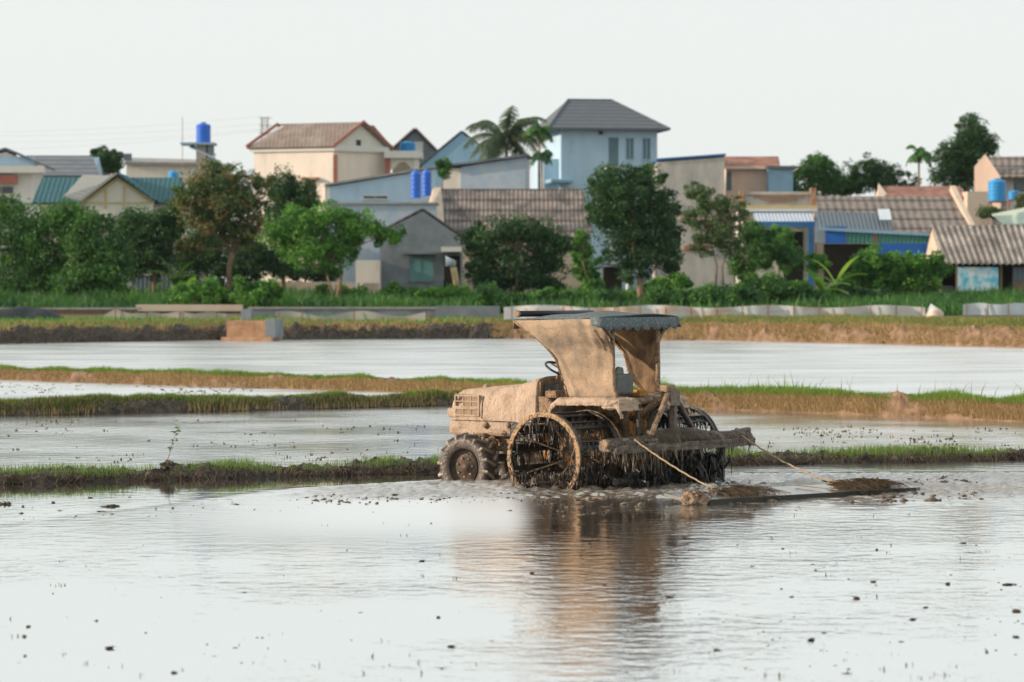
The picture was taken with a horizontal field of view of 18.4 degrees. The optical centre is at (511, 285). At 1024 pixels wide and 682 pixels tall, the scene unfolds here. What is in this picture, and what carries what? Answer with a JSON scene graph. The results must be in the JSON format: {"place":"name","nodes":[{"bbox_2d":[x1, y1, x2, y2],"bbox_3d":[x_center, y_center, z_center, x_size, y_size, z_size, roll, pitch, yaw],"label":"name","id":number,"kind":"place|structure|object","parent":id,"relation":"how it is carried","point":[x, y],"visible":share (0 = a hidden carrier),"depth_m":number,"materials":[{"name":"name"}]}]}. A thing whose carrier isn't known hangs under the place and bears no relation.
{"place":"outdoors","nodes":[
{"label":"outdoors","id":0,"kind":"place"},
{"bbox_2d":[0,397,218,415],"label":"earth bund","id":1,"kind":"structure","parent":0,"point":[144,405],"depth_m":63.34,"materials":[{"name":"brown soil"}]},
{"bbox_2d":[0,392,222,415],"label":"grass","id":2,"kind":"structure","parent":1,"relation":"on","point":[58,403],"depth_m":62.93,"materials":[{"name":"green plant"}]},
{"bbox_2d":[0,371,495,391],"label":"earth bund","id":3,"kind":"structure","parent":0,"point":[76,376],"depth_m":80.50,"materials":[{"name":"brown soil"}]},
{"bbox_2d":[0,367,524,391],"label":"grass","id":4,"kind":"structure","parent":3,"relation":"on","point":[187,378],"depth_m":79.04,"materials":[{"name":"plant"}]},
{"bbox_2d":[0,363,530,384],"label":"grass","id":5,"kind":"structure","parent":3,"relation":"on","point":[236,373],"depth_m":79.90,"materials":[{"name":"green plant"}]},
{"bbox_2d":[0,321,504,343],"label":"earth bank","id":6,"kind":"structure","parent":0,"point":[19,334],"depth_m":147.93,"materials":[{"name":"brown soil"}]},
{"bbox_2d":[221,309,282,340],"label":"sluice box","id":7,"kind":"object","parent":6,"relation":"on","point":[269,330],"visible":0.91,"depth_m":146.34,"materials":[{"name":"concrete"}]},
{"bbox_2d":[217,394,452,411],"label":"earth bund","id":8,"kind":"structure","parent":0,"point":[295,405],"depth_m":65.37,"materials":[{"name":"brown soil"}]},
{"bbox_2d":[218,387,473,411],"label":"grass","id":9,"kind":"structure","parent":8,"relation":"on","point":[428,396],"depth_m":66.00,"materials":[{"name":"green plant"}]},
{"bbox_2d":[0,471,1023,681],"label":"paddy field water","id":10,"kind":"structure","parent":0,"point":[183,575],"depth_m":27.25,"materials":[{"name":"grey liquid"}]},
{"bbox_2d":[437,310,718,489],"bbox_3d":[0.712,1.585,41.515,3.484,2.532,3.427,0,0,38],"label":"paddy tractor","id":11,"kind":"object","parent":10,"relation":"in","point":[580,405],"visible":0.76,"depth_m":40.76,"materials":[{"name":"beige metal"}]},
{"bbox_2d":[599,380,755,488],"bbox_3d":[2.023,1.939,40.464,0.737,1.472,3.231,0,0,38],"label":"rotary harrow","id":12,"kind":"object","parent":11,"relation":"attached to","point":[698,463],"visible":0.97,"depth_m":40.35,"materials":[{"name":"metal"}]},
{"bbox_2d":[304,475,983,516],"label":"mud crumbs","id":13,"kind":"object","parent":10,"relation":"on","point":[933,498],"visible":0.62,"depth_m":37.85,"materials":[{"name":"brown soil"}]},
{"bbox_2d":[664,476,919,504],"bbox_3d":[3.487,2.488,38.151,3.895,0.277,0.735,0,0,-39],"label":"levelling board","id":14,"kind":"object","parent":10,"relation":"on","point":[863,485],"visible":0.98,"depth_m":37.96,"materials":[{"name":"wood"}]},
{"bbox_2d":[0,339,1023,398],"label":"water","id":15,"kind":"structure","parent":0,"point":[883,368],"depth_m":105.33,"materials":[{"name":"white liquid"}]},
{"bbox_2d":[0,406,1023,473],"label":"water","id":16,"kind":"structure","parent":0,"point":[88,439],"depth_m":53.59,"materials":[{"name":"grey liquid"}]},
{"bbox_2d":[8,419,1015,461],"bbox_3d":[-0.228,2.541,52.935,18.253,0.058,14.404,0,0,0],"label":"rice stubble","id":17,"kind":"object","parent":16,"relation":"on","point":[914,439],"visible":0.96,"depth_m":53.41,"materials":[{"name":"green plant"}]},
{"bbox_2d":[0,446,1023,484],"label":"earth bund","id":18,"kind":"structure","parent":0,"point":[45,479],"depth_m":42.94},
{"bbox_2d":[0,441,1020,477],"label":"grass","id":19,"kind":"structure","parent":18,"relation":"on","point":[235,463],"depth_m":43.36,"materials":[{"name":"green plant"}]},
{"bbox_2d":[0,450,1023,484],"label":"dead roots","id":20,"kind":"object","parent":18,"relation":"on","point":[143,478],"visible":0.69,"depth_m":42.82,"materials":[{"name":"plant"}]},
{"bbox_2d":[0,0,1023,284],"label":"sky","id":21,"kind":"structure","parent":0,"point":[789,80],"materials":[{"name":"white"}]},
{"bbox_2d":[4,313,1023,332],"bbox_3d":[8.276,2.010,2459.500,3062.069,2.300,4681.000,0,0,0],"label":"terrain","id":22,"kind":"structure","parent":0,"point":[228,315],"depth_m":157.03,"materials":[{"name":"soil"}]},
{"bbox_2d":[0,147,54,286],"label":"tiled house","id":23,"kind":"structure","parent":22,"relation":"on","point":[23,175],"depth_m":215.14,"materials":[{"name":"beige paint"}]},
{"bbox_2d":[0,306,64,319],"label":"tarp heap","id":24,"kind":"object","parent":22,"relation":"on","point":[23,312],"visible":0.59,"depth_m":151.52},
{"bbox_2d":[0,192,87,296],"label":"broadleaf tree","id":25,"kind":"object","parent":22,"relation":"on","point":[32,249],"visible":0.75,"depth_m":170.29,"materials":[{"name":"green plant"}]},
{"bbox_2d":[27,155,105,176],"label":"long tiled house","id":26,"kind":"structure","parent":22,"relation":"on","point":[71,165],"depth_m":234.52,"materials":[{"name":"grey tile"}]},
{"bbox_2d":[0,307,141,313],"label":"dark timber barrier","id":27,"kind":"object","parent":22,"relation":"on","point":[81,310],"visible":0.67,"depth_m":160.00,"materials":[{"name":"brown wood"}]},
{"bbox_2d":[42,199,139,298],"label":"broadleaf tree","id":28,"kind":"object","parent":22,"relation":"on","point":[93,253],"visible":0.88,"depth_m":168.41,"materials":[{"name":"green plant"}]},
{"bbox_2d":[89,145,125,175],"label":"distant tree","id":29,"kind":"object","parent":22,"relation":"on","point":[111,162],"visible":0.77,"depth_m":245.47,"materials":[{"name":"green plant"}]},
{"bbox_2d":[32,172,184,285],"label":"green roof house","id":30,"kind":"structure","parent":22,"relation":"on","point":[114,193],"depth_m":195.37,"materials":[{"name":"teal metal"}]},
{"bbox_2d":[108,199,188,292],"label":"broadleaf tree","id":31,"kind":"object","parent":22,"relation":"on","point":[143,228],"visible":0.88,"depth_m":178.36,"materials":[{"name":"green plant"}]},
{"bbox_2d":[131,275,178,291],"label":"dark sheet wall","id":32,"kind":"structure","parent":22,"relation":"on","point":[144,282],"depth_m":183.00,"materials":[{"name":"grey metal"}]},
{"bbox_2d":[123,154,214,277],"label":"cream long house","id":33,"kind":"structure","parent":22,"relation":"on","point":[149,167],"depth_m":245.08,"materials":[{"name":"paint"}]},
{"bbox_2d":[147,256,197,288],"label":"banana plant","id":34,"kind":"object","parent":22,"relation":"on","point":[176,279],"visible":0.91,"depth_m":170.90,"materials":[{"name":"green plant"}]},
{"bbox_2d":[148,311,226,320],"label":"net fence","id":35,"kind":"object","parent":22,"relation":"on","point":[202,315],"visible":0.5,"depth_m":152.03,"materials":[{"name":"grey fabric"}]},
{"bbox_2d":[136,305,244,313],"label":"brick wall","id":36,"kind":"structure","parent":22,"relation":"on","point":[231,309],"depth_m":160.80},
{"bbox_2d":[180,117,216,283],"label":"water tower","id":37,"kind":"structure","parent":22,"relation":"on","point":[204,150],"depth_m":235.20,"materials":[{"name":"concrete"}]},
{"bbox_2d":[196,122,210,141],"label":"water tank","id":38,"kind":"object","parent":37,"relation":"on","point":[203,131],"visible":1,"depth_m":235.54,"materials":[{"name":"blue plastic"}]},
{"bbox_2d":[166,273,237,304],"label":"shrub","id":39,"kind":"object","parent":22,"relation":"on","point":[208,292],"visible":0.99,"depth_m":162.57,"materials":[{"name":"green plant"}]},
{"bbox_2d":[170,235,270,292],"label":"broadleaf tree","id":40,"kind":"object","parent":22,"relation":"on","point":[216,263],"visible":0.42,"depth_m":185.39,"materials":[{"name":"green plant"}]},
{"bbox_2d":[162,158,282,291],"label":"mango tree","id":41,"kind":"object","parent":22,"relation":"on","point":[215,206],"visible":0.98,"depth_m":171.53,"materials":[{"name":"green plant"}]},
{"bbox_2d":[0,313,506,333],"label":"grass","id":42,"kind":"structure","parent":22,"relation":"on","point":[8,319],"depth_m":149.61,"materials":[{"name":"green plant"}]},
{"bbox_2d":[229,274,284,308],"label":"shrub","id":43,"kind":"object","parent":22,"relation":"on","point":[263,293],"visible":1,"depth_m":161.63,"materials":[{"name":"green plant"}]},
{"bbox_2d":[224,163,323,289],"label":"broadleaf tree","id":44,"kind":"object","parent":22,"relation":"on","point":[290,190],"visible":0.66,"depth_m":181.43,"materials":[{"name":"green plant"}]},
{"bbox_2d":[277,259,338,281],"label":"broadleaf tree","id":45,"kind":"object","parent":22,"relation":"on","point":[309,274],"visible":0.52,"depth_m":187.73,"materials":[{"name":"green plant"}]},
{"bbox_2d":[278,260,380,294],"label":"cream yard wall","id":46,"kind":"structure","parent":22,"relation":"on","point":[368,273],"depth_m":184.60,"materials":[{"name":"beige paint"}]},
{"bbox_2d":[254,196,407,298],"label":"umbrella tree","id":47,"kind":"object","parent":22,"relation":"on","point":[305,232],"visible":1,"depth_m":166.56,"materials":[{"name":"green plant"}]},
{"bbox_2d":[245,120,422,281],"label":"cream villa","id":48,"kind":"object","parent":22,"relation":"on","point":[321,154],"visible":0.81,"depth_m":229.16,"materials":[{"name":"beige paint"}]},
{"bbox_2d":[308,281,368,298],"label":"shrub","id":49,"kind":"object","parent":22,"relation":"on","point":[325,288],"visible":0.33,"depth_m":170.84,"materials":[{"name":"green plant"}]},
{"bbox_2d":[275,310,429,321],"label":"net fence","id":50,"kind":"object","parent":22,"relation":"on","point":[359,315],"visible":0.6,"depth_m":154.03,"materials":[{"name":"grey fabric"}]},
{"bbox_2d":[248,306,499,318],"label":"blue grey wall","id":51,"kind":"structure","parent":22,"relation":"on","point":[467,311],"depth_m":157.95,"materials":[{"name":"concrete"}]},
{"bbox_2d":[324,166,435,235],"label":"blue lean to","id":52,"kind":"object","parent":22,"relation":"on","point":[392,187],"visible":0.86,"depth_m":207.22,"materials":[{"name":"paint"}]},
{"bbox_2d":[324,202,438,288],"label":"house","id":53,"kind":"structure","parent":22,"relation":"on","point":[389,213],"depth_m":199.00,"materials":[{"name":"concrete"}]},
{"bbox_2d":[378,280,425,299],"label":"shrub","id":54,"kind":"object","parent":22,"relation":"on","point":[392,286],"visible":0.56,"depth_m":171.66,"materials":[{"name":"green plant"}]},
{"bbox_2d":[392,128,437,172],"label":"grey gable house","id":55,"kind":"structure","parent":22,"relation":"on","point":[426,146],"depth_m":262.06,"materials":[{"name":"grey paint"}]},
{"bbox_2d":[380,208,464,290],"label":"grey concrete house","id":56,"kind":"structure","parent":22,"relation":"on","point":[417,258],"depth_m":187.00,"materials":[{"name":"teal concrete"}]},
{"bbox_2d":[408,257,433,281],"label":"window","id":57,"kind":"structure","parent":56,"relation":"in","point":[420,269],"depth_m":186.96,"materials":[{"name":"teal glass"}]},
{"bbox_2d":[434,157,453,188],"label":"tree","id":58,"kind":"object","parent":22,"relation":"on","point":[442,166],"visible":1,"depth_m":213.79,"materials":[{"name":"green plant"}]},
{"bbox_2d":[415,282,476,299],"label":"shrub","id":59,"kind":"object","parent":22,"relation":"on","point":[459,291],"visible":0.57,"depth_m":168.67,"materials":[{"name":"green plant"}]},
{"bbox_2d":[419,131,494,188],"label":"blue gable house","id":60,"kind":"structure","parent":22,"relation":"on","point":[453,149],"depth_m":247.91,"materials":[{"name":"blue paint"}]},
{"bbox_2d":[443,154,531,188],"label":"mottled blue house","id":61,"kind":"structure","parent":22,"relation":"on","point":[510,172],"depth_m":217.89,"materials":[{"name":"paint"}]},
{"bbox_2d":[473,279,534,313],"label":"shrub","id":62,"kind":"object","parent":22,"relation":"on","point":[489,293],"visible":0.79,"depth_m":159.68,"materials":[{"name":"green plant"}]},
{"bbox_2d":[463,105,547,168],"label":"coconut palm","id":63,"kind":"object","parent":22,"relation":"on","point":[510,137],"visible":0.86,"depth_m":228.39,"materials":[{"name":"green plant"}]},
{"bbox_2d":[0,282,1023,315],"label":"undergrowth","id":64,"kind":"object","parent":22,"relation":"on","point":[294,297],"visible":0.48,"depth_m":164.61,"materials":[{"name":"green plant"}]},
{"bbox_2d":[452,209,577,293],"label":"broadleaf tree","id":65,"kind":"object","parent":22,"relation":"on","point":[483,246],"visible":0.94,"depth_m":172.57,"materials":[{"name":"green plant"}]},
{"bbox_2d":[429,187,614,292],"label":"cement roof house","id":66,"kind":"structure","parent":22,"relation":"on","point":[458,210],"depth_m":205.30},
{"bbox_2d":[523,124,553,188],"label":"areca palm","id":67,"kind":"object","parent":22,"relation":"on","point":[542,133],"visible":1,"depth_m":218.91,"materials":[{"name":"green plant"}]},
{"bbox_2d":[530,149,553,188],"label":"areca palm","id":68,"kind":"object","parent":22,"relation":"on","point":[546,155],"visible":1,"depth_m":216.51,"materials":[{"name":"green plant"}]},
{"bbox_2d":[530,286,636,306],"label":"shrub","id":69,"kind":"object","parent":22,"relation":"on","point":[603,294],"visible":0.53,"depth_m":162.66,"materials":[{"name":"green plant"}]},
{"bbox_2d":[567,226,607,291],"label":"young tree","id":70,"kind":"object","parent":22,"relation":"on","point":[582,263],"visible":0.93,"depth_m":177.68,"materials":[{"name":"green plant"}]},
{"bbox_2d":[533,99,670,290],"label":"blue villa","id":71,"kind":"object","parent":22,"relation":"on","point":[587,135],"visible":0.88,"depth_m":238.71,"materials":[{"name":"blue paint"}]},
{"bbox_2d":[609,137,618,165],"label":"window","id":72,"kind":"structure","parent":71,"relation":"in","point":[613,141],"depth_m":238.61,"materials":[{"name":"glass"}]},
{"bbox_2d":[600,262,621,292],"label":"dark hut","id":73,"kind":"object","parent":22,"relation":"on","point":[609,275],"visible":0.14,"depth_m":181.00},
{"bbox_2d":[576,159,686,301],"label":"tall dark tree","id":74,"kind":"object","parent":22,"relation":"on","point":[617,194],"visible":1,"depth_m":167.47,"materials":[{"name":"green plant"}]},
{"bbox_2d":[635,272,693,297],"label":"shrub","id":75,"kind":"object","parent":22,"relation":"on","point":[678,279],"visible":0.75,"depth_m":169.68,"materials":[{"name":"green plant"}]},
{"bbox_2d":[652,154,725,293],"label":"cream blue parapet house","id":76,"kind":"structure","parent":22,"relation":"on","point":[706,170],"depth_m":222.00,"materials":[{"name":"paint"}]},
{"bbox_2d":[643,280,765,307],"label":"shrub","id":77,"kind":"object","parent":22,"relation":"on","point":[736,292],"visible":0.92,"depth_m":160.53,"materials":[{"name":"green plant"}]},
{"bbox_2d":[504,304,925,319],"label":"tarp fence","id":78,"kind":"object","parent":22,"relation":"on","point":[762,310],"visible":0.62,"depth_m":153.02,"materials":[{"name":"grey plastic"}]},
{"bbox_2d":[680,181,752,289],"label":"sparse tree","id":79,"kind":"object","parent":22,"relation":"on","point":[718,234],"visible":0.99,"depth_m":173.79,"materials":[{"name":"green plant"}]},
{"bbox_2d":[675,188,824,290],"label":"house","id":80,"kind":"structure","parent":22,"relation":"on","point":[794,210],"depth_m":193.20,"materials":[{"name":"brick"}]},
{"bbox_2d":[784,231,802,282],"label":"doorway","id":81,"kind":"structure","parent":80,"relation":"in","point":[795,274],"depth_m":194.51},
{"bbox_2d":[724,156,779,283],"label":"rusty roof house","id":82,"kind":"structure","parent":22,"relation":"on","point":[746,173],"depth_m":227.97,"materials":[{"name":"beige paint"}]},
{"bbox_2d":[724,220,801,276],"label":"bushy tree","id":83,"kind":"object","parent":22,"relation":"on","point":[768,251],"visible":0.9,"depth_m":176.64,"materials":[{"name":"green plant"}]},
{"bbox_2d":[765,166,796,191],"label":"grey blue block","id":84,"kind":"structure","parent":22,"relation":"on","point":[779,178],"depth_m":226.00,"materials":[{"name":"paint"}]},
{"bbox_2d":[734,269,833,304],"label":"shrub","id":85,"kind":"object","parent":22,"relation":"on","point":[778,287],"visible":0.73,"depth_m":162.59,"materials":[{"name":"green plant"}]},
{"bbox_2d":[768,223,832,275],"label":"broadleaf tree","id":86,"kind":"object","parent":22,"relation":"on","point":[814,266],"visible":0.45,"depth_m":179.88,"materials":[{"name":"green plant"}]},
{"bbox_2d":[793,150,856,195],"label":"distant tree","id":87,"kind":"object","parent":22,"relation":"on","point":[818,172],"visible":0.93,"depth_m":245.46,"materials":[{"name":"green plant"}]},
{"bbox_2d":[802,256,867,295],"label":"banana plant","id":88,"kind":"object","parent":22,"relation":"on","point":[840,275],"visible":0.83,"depth_m":171.72,"materials":[{"name":"green plant"}]},
{"bbox_2d":[836,280,891,299],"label":"shrub","id":89,"kind":"object","parent":22,"relation":"on","point":[852,289],"visible":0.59,"depth_m":171.68,"materials":[{"name":"green plant"}]},
{"bbox_2d":[815,209,929,290],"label":"sheet metal lean to","id":90,"kind":"object","parent":22,"relation":"on","point":[846,227],"visible":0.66,"depth_m":190.15,"materials":[{"name":"metal"}]},
{"bbox_2d":[833,151,921,195],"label":"distant tree","id":91,"kind":"object","parent":22,"relation":"on","point":[872,174],"visible":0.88,"depth_m":245.51,"materials":[{"name":"green plant"}]},
{"bbox_2d":[813,186,974,287],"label":"long corrugated house","id":92,"kind":"structure","parent":22,"relation":"on","point":[920,214],"depth_m":201.64,"materials":[{"name":"grey tile"}]},
{"bbox_2d":[841,241,955,295],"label":"vine hedge","id":93,"kind":"object","parent":22,"relation":"on","point":[892,271],"visible":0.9,"depth_m":177.52,"materials":[{"name":"green plant"}]},
{"bbox_2d":[905,145,932,185],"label":"areca palm","id":94,"kind":"object","parent":22,"relation":"on","point":[919,155],"visible":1,"depth_m":235.83,"materials":[{"name":"green plant"}]},
{"bbox_2d":[875,183,963,199],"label":"reddish roof house","id":95,"kind":"structure","parent":22,"relation":"on","point":[913,190],"depth_m":215.02,"materials":[{"name":"beige paint"}]},
{"bbox_2d":[926,111,1004,191],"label":"tall distant tree","id":96,"kind":"object","parent":22,"relation":"on","point":[967,149],"visible":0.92,"depth_m":237.44,"materials":[{"name":"green plant"}]},
{"bbox_2d":[926,224,1023,292],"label":"corrugated shed","id":97,"kind":"structure","parent":22,"relation":"on","point":[1001,247],"depth_m":185.50,"materials":[{"name":"grey metal"}]},
{"bbox_2d":[957,267,997,290],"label":"banner","id":98,"kind":"object","parent":97,"relation":"attached to","point":[974,277],"visible":0.79,"depth_m":183.30,"materials":[{"name":"blue plastic"}]},
{"bbox_2d":[962,191,1019,225],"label":"cream terrace wall","id":99,"kind":"structure","parent":22,"relation":"on","point":[973,200],"depth_m":212.00,"materials":[{"name":"beige paint"}]},
{"bbox_2d":[963,303,1023,315],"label":"tarp fence","id":100,"kind":"object","parent":22,"relation":"on","point":[987,309],"visible":0.96,"depth_m":156.04,"materials":[{"name":"grey plastic"}]},
{"bbox_2d":[974,155,1023,208],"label":"stained gable house","id":101,"kind":"structure","parent":22,"relation":"on","point":[1009,170],"depth_m":226.08,"materials":[{"name":"beige paint"}]},
{"bbox_2d":[992,208,1023,224],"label":"pale green roof","id":102,"kind":"structure","parent":22,"relation":"on","point":[1014,217],"depth_m":203.70,"materials":[{"name":"metal"}]},
{"bbox_2d":[490,320,1023,346],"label":"earth bank","id":103,"kind":"structure","parent":0,"point":[973,332],"depth_m":140.10,"materials":[{"name":"brown plant"}]},
{"bbox_2d":[489,313,1023,327],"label":"grass","id":104,"kind":"structure","parent":103,"relation":"on","point":[957,321],"depth_m":143.79,"materials":[{"name":"green plant"}]},
{"bbox_2d":[689,390,1023,421],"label":"earth bund","id":105,"kind":"structure","parent":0,"point":[899,406],"depth_m":61.91,"materials":[{"name":"brown soil"}]},
{"bbox_2d":[633,382,1023,404],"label":"grass","id":106,"kind":"structure","parent":105,"relation":"on","point":[827,390],"depth_m":63.38,"materials":[{"name":"green plant"}]},
{"bbox_2d":[648,388,1023,420],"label":"grass","id":107,"kind":"structure","parent":105,"relation":"on","point":[805,403],"depth_m":62.81,"materials":[{"name":"brown plant"}]},
{"bbox_2d":[987,178,1006,210],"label":"water tank","id":108,"kind":"object","parent":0,"point":[996,190],"visible":1,"depth_m":208.50,"materials":[{"name":"blue plastic"}]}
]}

